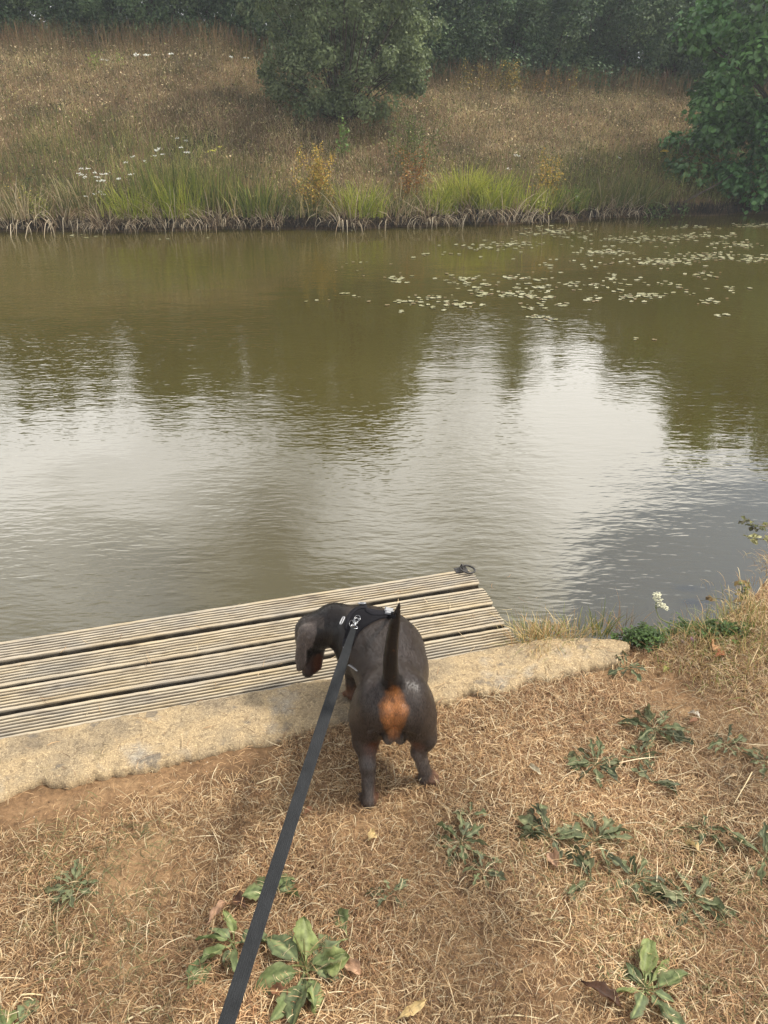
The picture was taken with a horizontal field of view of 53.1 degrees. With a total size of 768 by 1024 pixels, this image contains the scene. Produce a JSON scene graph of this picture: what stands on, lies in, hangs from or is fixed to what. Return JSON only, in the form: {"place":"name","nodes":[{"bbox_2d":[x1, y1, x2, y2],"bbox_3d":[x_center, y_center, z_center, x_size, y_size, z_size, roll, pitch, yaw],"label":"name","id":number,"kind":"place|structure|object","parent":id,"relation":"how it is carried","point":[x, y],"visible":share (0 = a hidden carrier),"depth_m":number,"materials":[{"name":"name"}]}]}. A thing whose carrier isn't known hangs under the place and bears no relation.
{"place":"outdoors","nodes":[
{"label":"outdoors","id":0,"kind":"place"},
{"bbox_2d":[0,213,767,644],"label":"water","id":1,"kind":"structure","parent":0,"point":[190,421],"depth_m":4.82,"materials":[{"name":"liquid"}]},
{"bbox_2d":[70,222,767,286],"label":"floating leaf rafts","id":2,"kind":"object","parent":1,"relation":"on","point":[646,262],"visible":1,"depth_m":8.98,"materials":[{"name":"plant"}]},
{"bbox_2d":[0,47,767,1023],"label":"ground","id":3,"kind":"structure","parent":0,"point":[30,805],"depth_m":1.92,"materials":[{"name":"plant"}]},
{"bbox_2d":[0,998,39,1023],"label":"plantain","id":4,"kind":"object","parent":3,"relation":"on","point":[13,1017],"visible":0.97,"depth_m":1.49,"materials":[{"name":"green plant"}]},
{"bbox_2d":[0,176,57,238],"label":"dead sedge","id":5,"kind":"object","parent":3,"relation":"on","point":[26,223],"visible":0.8,"depth_m":10.22,"materials":[{"name":"brown plant"}]},
{"bbox_2d":[0,180,75,220],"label":"sedge clump","id":6,"kind":"object","parent":3,"relation":"on","point":[18,206],"visible":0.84,"depth_m":10.23,"materials":[{"name":"green plant"}]},
{"bbox_2d":[0,0,79,42],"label":"hedge tree","id":7,"kind":"object","parent":3,"relation":"on","point":[17,14],"visible":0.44,"depth_m":13.87,"materials":[{"name":"green plant"}]},
{"bbox_2d":[11,188,98,237],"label":"dead sedge","id":8,"kind":"object","parent":3,"relation":"on","point":[64,216],"visible":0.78,"depth_m":10.23,"materials":[{"name":"brown plant"}]},
{"bbox_2d":[0,0,127,49],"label":"hedge tree","id":9,"kind":"object","parent":3,"relation":"on","point":[46,14],"visible":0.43,"depth_m":13.92,"materials":[{"name":"green plant"}]},
{"bbox_2d":[44,858,99,907],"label":"rosette weed","id":10,"kind":"object","parent":3,"relation":"on","point":[58,886],"visible":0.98,"depth_m":1.71,"materials":[{"name":"green plant"}]},
{"bbox_2d":[29,171,129,209],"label":"sedge clump","id":11,"kind":"object","parent":3,"relation":"on","point":[66,191],"visible":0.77,"depth_m":10.36,"materials":[{"name":"green plant"}]},
{"bbox_2d":[69,200,142,233],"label":"dead sedge","id":12,"kind":"object","parent":3,"relation":"on","point":[99,222],"visible":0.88,"depth_m":10.21,"materials":[{"name":"brown plant"}]},
{"bbox_2d":[47,0,169,48],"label":"hedge tree","id":13,"kind":"object","parent":3,"relation":"on","point":[124,4],"visible":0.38,"depth_m":13.87,"materials":[{"name":"green plant"}]},
{"bbox_2d":[96,179,162,219],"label":"sedge clump","id":14,"kind":"object","parent":3,"relation":"on","point":[135,208],"visible":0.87,"depth_m":10.20,"materials":[{"name":"green plant"}]},
{"bbox_2d":[99,0,219,47],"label":"hedge tree","id":15,"kind":"object","parent":3,"relation":"on","point":[187,3],"visible":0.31,"depth_m":13.94,"materials":[{"name":"green plant"}]},
{"bbox_2d":[109,154,215,208],"bbox_3d":[-2.977,-4.456,10.279,1.340,0.653,0.916,-12,32,-20],"label":"rush clump","id":16,"kind":"object","parent":3,"relation":"on","point":[170,176],"visible":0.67,"depth_m":10.26,"materials":[{"name":"green plant"}]},
{"bbox_2d":[111,184,218,236],"bbox_3d":[-2.930,-3.998,10.180,1.376,0.796,1.040,-13,33,-22],"label":"dead sedge","id":17,"kind":"object","parent":3,"relation":"on","point":[173,225],"visible":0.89,"depth_m":10.26,"materials":[{"name":"brown plant"}]},
{"bbox_2d":[132,172,215,218],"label":"sedge clump","id":18,"kind":"object","parent":3,"relation":"on","point":[165,196],"visible":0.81,"depth_m":10.24,"materials":[{"name":"green plant"}]},
{"bbox_2d":[185,955,211,988],"bbox_3d":[-0.375,0.925,1.544,0.051,0.012,0.063,0,30,0],"label":"plantain","id":19,"kind":"object","parent":3,"relation":"on","point":[193,968],"visible":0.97,"depth_m":1.54,"materials":[{"name":"green plant"}]},
{"bbox_2d":[144,159,261,211],"bbox_3d":[-2.429,-4.471,10.414,1.549,0.613,0.918,0,30,0],"label":"rush clump","id":20,"kind":"object","parent":3,"relation":"on","point":[209,187],"visible":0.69,"depth_m":10.36,"materials":[{"name":"green plant"}]},
{"bbox_2d":[161,183,259,233],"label":"dead sedge","id":21,"kind":"object","parent":3,"relation":"on","point":[226,219],"visible":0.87,"depth_m":10.35,"materials":[{"name":"brown plant"}]},
{"bbox_2d":[150,0,287,48],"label":"hedge tree","id":22,"kind":"object","parent":3,"relation":"on","point":[184,19],"visible":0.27,"depth_m":14.02,"materials":[{"name":"green plant"}]},
{"bbox_2d":[195,910,267,971],"bbox_3d":[-0.316,0.883,1.577,0.121,0.047,0.128,17,34,27],"label":"plantain","id":23,"kind":"object","parent":3,"relation":"on","point":[219,934],"visible":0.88,"depth_m":1.58,"materials":[{"name":"green plant"}]},
{"bbox_2d":[203,171,303,218],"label":"sedge clump","id":24,"kind":"object","parent":3,"relation":"on","point":[248,207],"visible":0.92,"depth_m":10.37,"materials":[{"name":"green plant"}]},
{"bbox_2d":[0,570,517,738],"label":"fishing platform","id":25,"kind":"structure","parent":3,"relation":"on","point":[119,675],"depth_m":2.44,"materials":[{"name":"pale weathered timber"}]},
{"bbox_2d":[200,0,317,59],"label":"hedge tree","id":26,"kind":"object","parent":3,"relation":"on","point":[233,19],"visible":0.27,"depth_m":13.98,"materials":[{"name":"green plant"}]},
{"bbox_2d":[242,196,298,231],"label":"dead sedge","id":27,"kind":"object","parent":3,"relation":"on","point":[271,220],"visible":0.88,"depth_m":10.37,"materials":[{"name":"brown plant"}]},
{"bbox_2d":[242,874,299,900],"bbox_3d":[-0.246,0.830,1.693,0.128,0.031,0.066,0,30,0],"label":"plantain","id":28,"kind":"object","parent":3,"relation":"on","point":[252,890],"visible":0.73,"depth_m":1.69,"materials":[{"name":"green plant"}]},
{"bbox_2d":[251,916,349,1023],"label":"plantain","id":29,"kind":"object","parent":3,"relation":"on","point":[304,938],"visible":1,"depth_m":1.54,"materials":[{"name":"green plant"}]},
{"bbox_2d":[258,181,357,218],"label":"sedge clump","id":30,"kind":"object","parent":3,"relation":"on","point":[311,207],"visible":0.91,"depth_m":10.37,"materials":[{"name":"green plant"}]},
{"bbox_2d":[286,141,338,207],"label":"dock plant","id":31,"kind":"object","parent":3,"relation":"on","point":[316,171],"visible":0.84,"depth_m":10.42,"materials":[{"name":"yellow plant"}]},
{"bbox_2d":[0,638,629,802],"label":"concrete kerb","id":32,"kind":"structure","parent":3,"relation":"on","point":[88,747],"depth_m":2.15,"materials":[{"name":"concrete"}]},
{"bbox_2d":[295,170,339,212],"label":"dock plant","id":33,"kind":"object","parent":3,"relation":"on","point":[323,175],"visible":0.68,"depth_m":10.39,"materials":[{"name":"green plant"}]},
{"bbox_2d":[320,907,348,952],"bbox_3d":[-0.097,0.880,1.606,0.049,0.027,0.115,8,31,14],"label":"plantain","id":34,"kind":"object","parent":3,"relation":"on","point":[343,912],"visible":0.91,"depth_m":1.62,"materials":[{"name":"green plant"}]},
{"bbox_2d":[331,115,350,154],"bbox_3d":[-0.611,-5.563,11.382,0.318,0.567,0.284,15,33,24],"label":"willowherb","id":35,"kind":"object","parent":3,"relation":"on","point":[344,139],"visible":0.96,"depth_m":11.39,"materials":[{"name":"green plant"}]},
{"bbox_2d":[235,0,448,126],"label":"willow bush","id":36,"kind":"object","parent":3,"relation":"on","point":[302,53],"visible":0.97,"depth_m":11.64,"materials":[{"name":"green plant"}]},
{"bbox_2d":[307,183,389,235],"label":"dead sedge","id":37,"kind":"object","parent":3,"relation":"on","point":[339,222],"visible":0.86,"depth_m":10.33,"materials":[{"name":"brown plant"}]},
{"bbox_2d":[320,177,405,218],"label":"sedge clump","id":38,"kind":"object","parent":3,"relation":"on","point":[370,206],"visible":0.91,"depth_m":10.35,"materials":[{"name":"green plant"}]},
{"bbox_2d":[294,602,439,808],"bbox_3d":[-0.026,0.344,2.010,0.331,0.601,0.533,-13,33,-22],"label":"dachshund","id":39,"kind":"object","parent":3,"relation":"on","point":[388,692],"visible":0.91,"depth_m":1.90,"materials":[{"name":"black"}]},
{"bbox_2d":[218,617,358,1023],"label":"dog lead","id":40,"kind":"object","parent":39,"relation":"attached to","point":[237,987],"visible":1,"depth_m":1.45,"materials":[{"name":"black fabric"}]},
{"bbox_2d":[314,0,447,82],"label":"hedge tree","id":41,"kind":"object","parent":3,"relation":"on","point":[383,27],"visible":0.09,"depth_m":14.09,"materials":[{"name":"green plant"}]},
{"bbox_2d":[0,27,767,230],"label":"slope grass","id":42,"kind":"structure","parent":3,"relation":"on","point":[675,115],"depth_m":11.99,"materials":[{"name":"plant"}]},
{"bbox_2d":[0,199,767,232],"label":"root fringe","id":43,"kind":"object","parent":3,"relation":"on","point":[737,207],"visible":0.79,"depth_m":10.51,"materials":[{"name":"brown plant"}]},
{"bbox_2d":[5,666,767,1020],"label":"grit","id":44,"kind":"object","parent":3,"relation":"on","point":[325,826],"visible":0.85,"depth_m":1.88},
{"bbox_2d":[366,878,408,909],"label":"rosette weed","id":45,"kind":"object","parent":3,"relation":"on","point":[381,900],"visible":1,"depth_m":1.70,"materials":[{"name":"green plant"}]},
{"bbox_2d":[358,181,441,217],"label":"sedge clump","id":46,"kind":"object","parent":3,"relation":"on","point":[403,202],"visible":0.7,"depth_m":10.48,"materials":[{"name":"green plant"}]},
{"bbox_2d":[363,183,438,232],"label":"dead sedge","id":47,"kind":"object","parent":3,"relation":"on","point":[396,221],"visible":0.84,"depth_m":10.48,"materials":[{"name":"brown plant"}]},
{"bbox_2d":[395,999,426,1020],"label":"dead leaf","id":48,"kind":"object","parent":3,"relation":"on","point":[416,1007],"visible":1,"depth_m":1.47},
{"bbox_2d":[395,141,433,199],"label":"dock plant","id":49,"kind":"object","parent":3,"relation":"on","point":[407,179],"visible":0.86,"depth_m":10.59,"materials":[{"name":"plant"}]},
{"bbox_2d":[360,0,476,81],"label":"hedge tree","id":50,"kind":"object","parent":3,"relation":"on","point":[457,4],"visible":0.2,"depth_m":14.21,"materials":[{"name":"green plant"}]},
{"bbox_2d":[380,97,463,171],"bbox_3d":[0.552,-5.485,11.238,1.226,1.098,0.587,0,30,0],"label":"young shrub","id":51,"kind":"object","parent":3,"relation":"on","point":[414,138],"visible":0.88,"depth_m":11.21,"materials":[{"name":"green plant"}]},
{"bbox_2d":[389,186,471,228],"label":"dead sedge","id":52,"kind":"object","parent":3,"relation":"on","point":[432,219],"visible":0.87,"depth_m":10.54,"materials":[{"name":"brown plant"}]},
{"bbox_2d":[409,175,469,214],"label":"sedge clump","id":53,"kind":"object","parent":3,"relation":"on","point":[448,200],"visible":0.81,"depth_m":10.58,"materials":[{"name":"green plant"}]},
{"bbox_2d":[435,814,494,871],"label":"rosette weed","id":54,"kind":"object","parent":3,"relation":"on","point":[475,830],"visible":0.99,"depth_m":1.82,"materials":[{"name":"green plant"}]},
{"bbox_2d":[418,159,512,205],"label":"sedge clump","id":55,"kind":"object","parent":3,"relation":"on","point":[469,188],"visible":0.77,"depth_m":10.69,"materials":[{"name":"green plant"}]},
{"bbox_2d":[405,0,536,85],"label":"hedge tree","id":56,"kind":"object","parent":3,"relation":"on","point":[490,7],"visible":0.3,"depth_m":14.33,"materials":[{"name":"green plant"}]},
{"bbox_2d":[436,181,518,230],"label":"dead sedge","id":57,"kind":"object","parent":3,"relation":"on","point":[468,206],"visible":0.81,"depth_m":10.66,"materials":[{"name":"brown plant"}]},
{"bbox_2d":[462,850,505,887],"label":"rosette weed","id":58,"kind":"object","parent":3,"relation":"on","point":[500,874],"visible":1,"depth_m":1.73,"materials":[{"name":"green plant"}]},
{"bbox_2d":[459,167,531,209],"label":"sedge clump","id":59,"kind":"object","parent":3,"relation":"on","point":[503,195],"visible":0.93,"depth_m":10.67,"materials":[{"name":"green plant"}]},
{"bbox_2d":[451,0,566,88],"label":"hedge tree","id":60,"kind":"object","parent":3,"relation":"on","point":[469,24],"visible":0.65,"depth_m":14.41,"materials":[{"name":"green plant"}]},
{"bbox_2d":[469,183,556,225],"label":"dead sedge","id":61,"kind":"object","parent":3,"relation":"on","point":[517,214],"visible":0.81,"depth_m":10.70,"materials":[{"name":"brown plant"}]},
{"bbox_2d":[458,57,579,98],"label":"briar bush","id":62,"kind":"object","parent":3,"relation":"on","point":[516,76],"visible":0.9,"depth_m":14.03,"materials":[{"name":"green plant"}]},
{"bbox_2d":[480,604,571,661],"bbox_3d":[0.464,0.400,2.453,0.324,0.158,0.282,0,30,0],"label":"grass tuft","id":63,"kind":"object","parent":3,"relation":"on","point":[522,634],"visible":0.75,"depth_m":2.47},
{"bbox_2d":[505,182,563,211],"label":"sedge clump","id":64,"kind":"object","parent":3,"relation":"on","point":[532,203],"visible":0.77,"depth_m":10.82,"materials":[{"name":"green plant"}]},
{"bbox_2d":[529,147,565,201],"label":"dock plant","id":65,"kind":"object","parent":3,"relation":"on","point":[549,174],"visible":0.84,"depth_m":11.01,"materials":[{"name":"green plant"}]},
{"bbox_2d":[507,605,589,658],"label":"grass tuft","id":66,"kind":"object","parent":3,"relation":"on","point":[547,624],"visible":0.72,"depth_m":2.49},
{"bbox_2d":[479,0,618,93],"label":"hedge tree","id":67,"kind":"object","parent":3,"relation":"on","point":[566,30],"visible":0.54,"depth_m":14.72,"materials":[{"name":"green plant"}]},
{"bbox_2d":[517,803,583,859],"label":"rosette weed","id":68,"kind":"object","parent":3,"relation":"on","point":[541,811],"visible":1,"depth_m":1.84,"materials":[{"name":"green plant"}]},
{"bbox_2d":[522,186,586,223],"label":"dead sedge","id":69,"kind":"object","parent":3,"relation":"on","point":[560,214],"visible":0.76,"depth_m":10.87,"materials":[{"name":"brown plant"}]},
{"bbox_2d":[538,601,604,649],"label":"grass tuft","id":70,"kind":"object","parent":3,"relation":"on","point":[582,633],"visible":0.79,"depth_m":2.51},
{"bbox_2d":[534,176,611,210],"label":"sedge clump","id":71,"kind":"object","parent":3,"relation":"on","point":[580,196],"visible":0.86,"depth_m":10.91,"materials":[{"name":"green plant"}]},
{"bbox_2d":[563,845,594,901],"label":"rosette weed","id":72,"kind":"object","parent":3,"relation":"on","point":[579,858],"visible":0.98,"depth_m":1.75,"materials":[{"name":"green plant"}]},
{"bbox_2d":[531,0,656,89],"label":"hedge tree","id":73,"kind":"object","parent":3,"relation":"on","point":[608,55],"visible":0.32,"depth_m":15.03,"materials":[{"name":"green plant"}]},
{"bbox_2d":[563,736,625,787],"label":"rosette weed","id":74,"kind":"object","parent":3,"relation":"on","point":[611,772],"visible":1,"depth_m":2.02,"materials":[{"name":"green plant"}]},
{"bbox_2d":[559,812,632,872],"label":"rosette weed","id":75,"kind":"object","parent":3,"relation":"on","point":[611,831],"visible":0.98,"depth_m":1.82,"materials":[{"name":"green plant"}]},
{"bbox_2d":[580,979,620,1006],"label":"dead leaf","id":76,"kind":"object","parent":3,"relation":"on","point":[602,988],"visible":1,"depth_m":1.50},
{"bbox_2d":[557,167,659,209],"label":"sedge clump","id":77,"kind":"object","parent":3,"relation":"on","point":[602,191],"visible":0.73,"depth_m":11.14,"materials":[{"name":"green plant"}]},
{"bbox_2d":[584,601,633,638],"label":"grass tuft","id":78,"kind":"object","parent":3,"relation":"on","point":[600,629],"visible":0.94,"depth_m":2.50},
{"bbox_2d":[607,651,645,681],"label":"rosette weed","id":79,"kind":"object","parent":3,"relation":"on","point":[612,672],"visible":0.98,"depth_m":2.33,"materials":[{"name":"green plant"}]},
{"bbox_2d":[589,177,670,217],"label":"dead sedge","id":80,"kind":"object","parent":3,"relation":"on","point":[612,201],"visible":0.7,"depth_m":11.19,"materials":[{"name":"brown plant"}]},
{"bbox_2d":[574,0,694,93],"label":"hedge tree","id":81,"kind":"object","parent":3,"relation":"on","point":[628,11],"visible":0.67,"depth_m":14.90,"materials":[{"name":"green plant"}]},
{"bbox_2d":[607,855,671,907],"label":"rosette weed","id":82,"kind":"object","parent":3,"relation":"on","point":[617,861],"visible":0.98,"depth_m":1.73,"materials":[{"name":"green plant"}]},
{"bbox_2d":[586,168,693,208],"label":"sedge clump","id":83,"kind":"object","parent":3,"relation":"on","point":[647,194],"visible":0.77,"depth_m":11.21,"materials":[{"name":"green plant"}]},
{"bbox_2d":[594,938,687,1023],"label":"plantain","id":84,"kind":"object","parent":3,"relation":"on","point":[648,963],"visible":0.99,"depth_m":1.53,"materials":[{"name":"green plant"}]},
{"bbox_2d":[621,740,661,772],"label":"rosette weed","id":85,"kind":"object","parent":3,"relation":"on","point":[635,747],"visible":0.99,"depth_m":2.06,"materials":[{"name":"green plant"}]},
{"bbox_2d":[610,621,676,652],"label":"clover plant","id":86,"kind":"object","parent":3,"relation":"on","point":[644,634],"visible":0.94,"depth_m":2.45,"materials":[{"name":"green plant"}]},
{"bbox_2d":[631,766,679,797],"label":"rosette weed","id":87,"kind":"object","parent":3,"relation":"on","point":[642,773],"visible":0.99,"depth_m":1.98,"materials":[{"name":"green plant"}]},
{"bbox_2d":[618,703,693,750],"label":"rosette weed","id":88,"kind":"object","parent":3,"relation":"on","point":[678,734],"visible":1,"depth_m":2.12,"materials":[{"name":"green plant"}]},
{"bbox_2d":[611,0,739,94],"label":"hedge tree","id":89,"kind":"object","parent":3,"relation":"on","point":[676,55],"visible":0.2,"depth_m":15.12,"materials":[{"name":"green plant"}]},
{"bbox_2d":[649,612,704,638],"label":"clover plant","id":90,"kind":"object","parent":3,"relation":"on","point":[675,629],"visible":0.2,"depth_m":2.55,"materials":[{"name":"green plant"}]},
{"bbox_2d":[633,615,731,695],"bbox_3d":[0.941,0.436,2.391,0.337,0.144,0.335,9,31,15],"label":"grass tuft","id":91,"kind":"object","parent":3,"relation":"on","point":[674,656],"visible":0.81,"depth_m":2.39,"materials":[{"name":"plant"}]},
{"bbox_2d":[645,869,735,935],"bbox_3d":[0.668,0.844,1.684,0.175,0.037,0.164,-10,32,-17],"label":"rosette weed","id":92,"kind":"object","parent":3,"relation":"on","point":[715,903],"visible":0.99,"depth_m":1.68,"materials":[{"name":"green plant"}]},
{"bbox_2d":[678,812,726,853],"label":"rosette weed","id":93,"kind":"object","parent":3,"relation":"on","point":[714,836],"visible":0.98,"depth_m":1.84,"materials":[{"name":"green plant"}]},
{"bbox_2d":[655,603,767,716],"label":"grass tuft","id":94,"kind":"object","parent":3,"relation":"on","point":[720,656],"visible":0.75,"depth_m":2.38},
{"bbox_2d":[658,0,767,213],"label":"alder bush","id":95,"kind":"object","parent":3,"relation":"on","point":[730,125],"visible":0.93,"depth_m":11.26,"materials":[{"name":"green plant"}]},
{"bbox_2d":[663,0,767,95],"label":"hedge tree","id":96,"kind":"object","parent":3,"relation":"on","point":[687,65],"visible":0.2,"depth_m":15.17,"materials":[{"name":"green plant"}]},
{"bbox_2d":[667,598,765,660],"bbox_3d":[1.078,0.371,2.486,0.344,0.112,0.328,0,30,0],"label":"grass tuft","id":97,"kind":"object","parent":3,"relation":"on","point":[693,625],"visible":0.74,"depth_m":2.47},
{"bbox_2d":[682,617,757,644],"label":"clover plant","id":98,"kind":"object","parent":3,"relation":"on","point":[729,626],"visible":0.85,"depth_m":2.48,"materials":[{"name":"green plant"}]},
{"bbox_2d":[685,614,767,738],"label":"grass tuft","id":99,"kind":"object","parent":3,"relation":"on","point":[743,648],"visible":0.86,"depth_m":2.33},
{"bbox_2d":[687,581,767,676],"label":"grass tuft","id":100,"kind":"object","parent":3,"relation":"on","point":[730,605],"visible":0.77,"depth_m":2.48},
{"bbox_2d":[707,724,747,756],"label":"rosette weed","id":101,"kind":"object","parent":3,"relation":"on","point":[739,738],"visible":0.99,"depth_m":2.09,"materials":[{"name":"green plant"}]},
{"bbox_2d":[702,583,767,659],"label":"grass tuft","id":102,"kind":"object","parent":3,"relation":"on","point":[724,609],"visible":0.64,"depth_m":2.56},
{"bbox_2d":[706,567,767,629],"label":"grass tuft","id":103,"kind":"object","parent":3,"relation":"on","point":[750,591],"visible":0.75,"depth_m":2.64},
{"bbox_2d":[723,822,767,885],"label":"rosette weed","id":104,"kind":"object","parent":3,"relation":"on","point":[761,872],"visible":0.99,"depth_m":1.79,"materials":[{"name":"green plant"}]},
{"bbox_2d":[740,747,767,776],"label":"rosette weed","id":105,"kind":"object","parent":3,"relation":"on","point":[763,770],"visible":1,"depth_m":2.04,"materials":[{"name":"green plant"}]},
{"bbox_2d":[0,14,767,103],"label":"hedge foot grass","id":106,"kind":"structure","parent":0,"point":[227,37],"depth_m":13.84,"materials":[{"name":"plant"}]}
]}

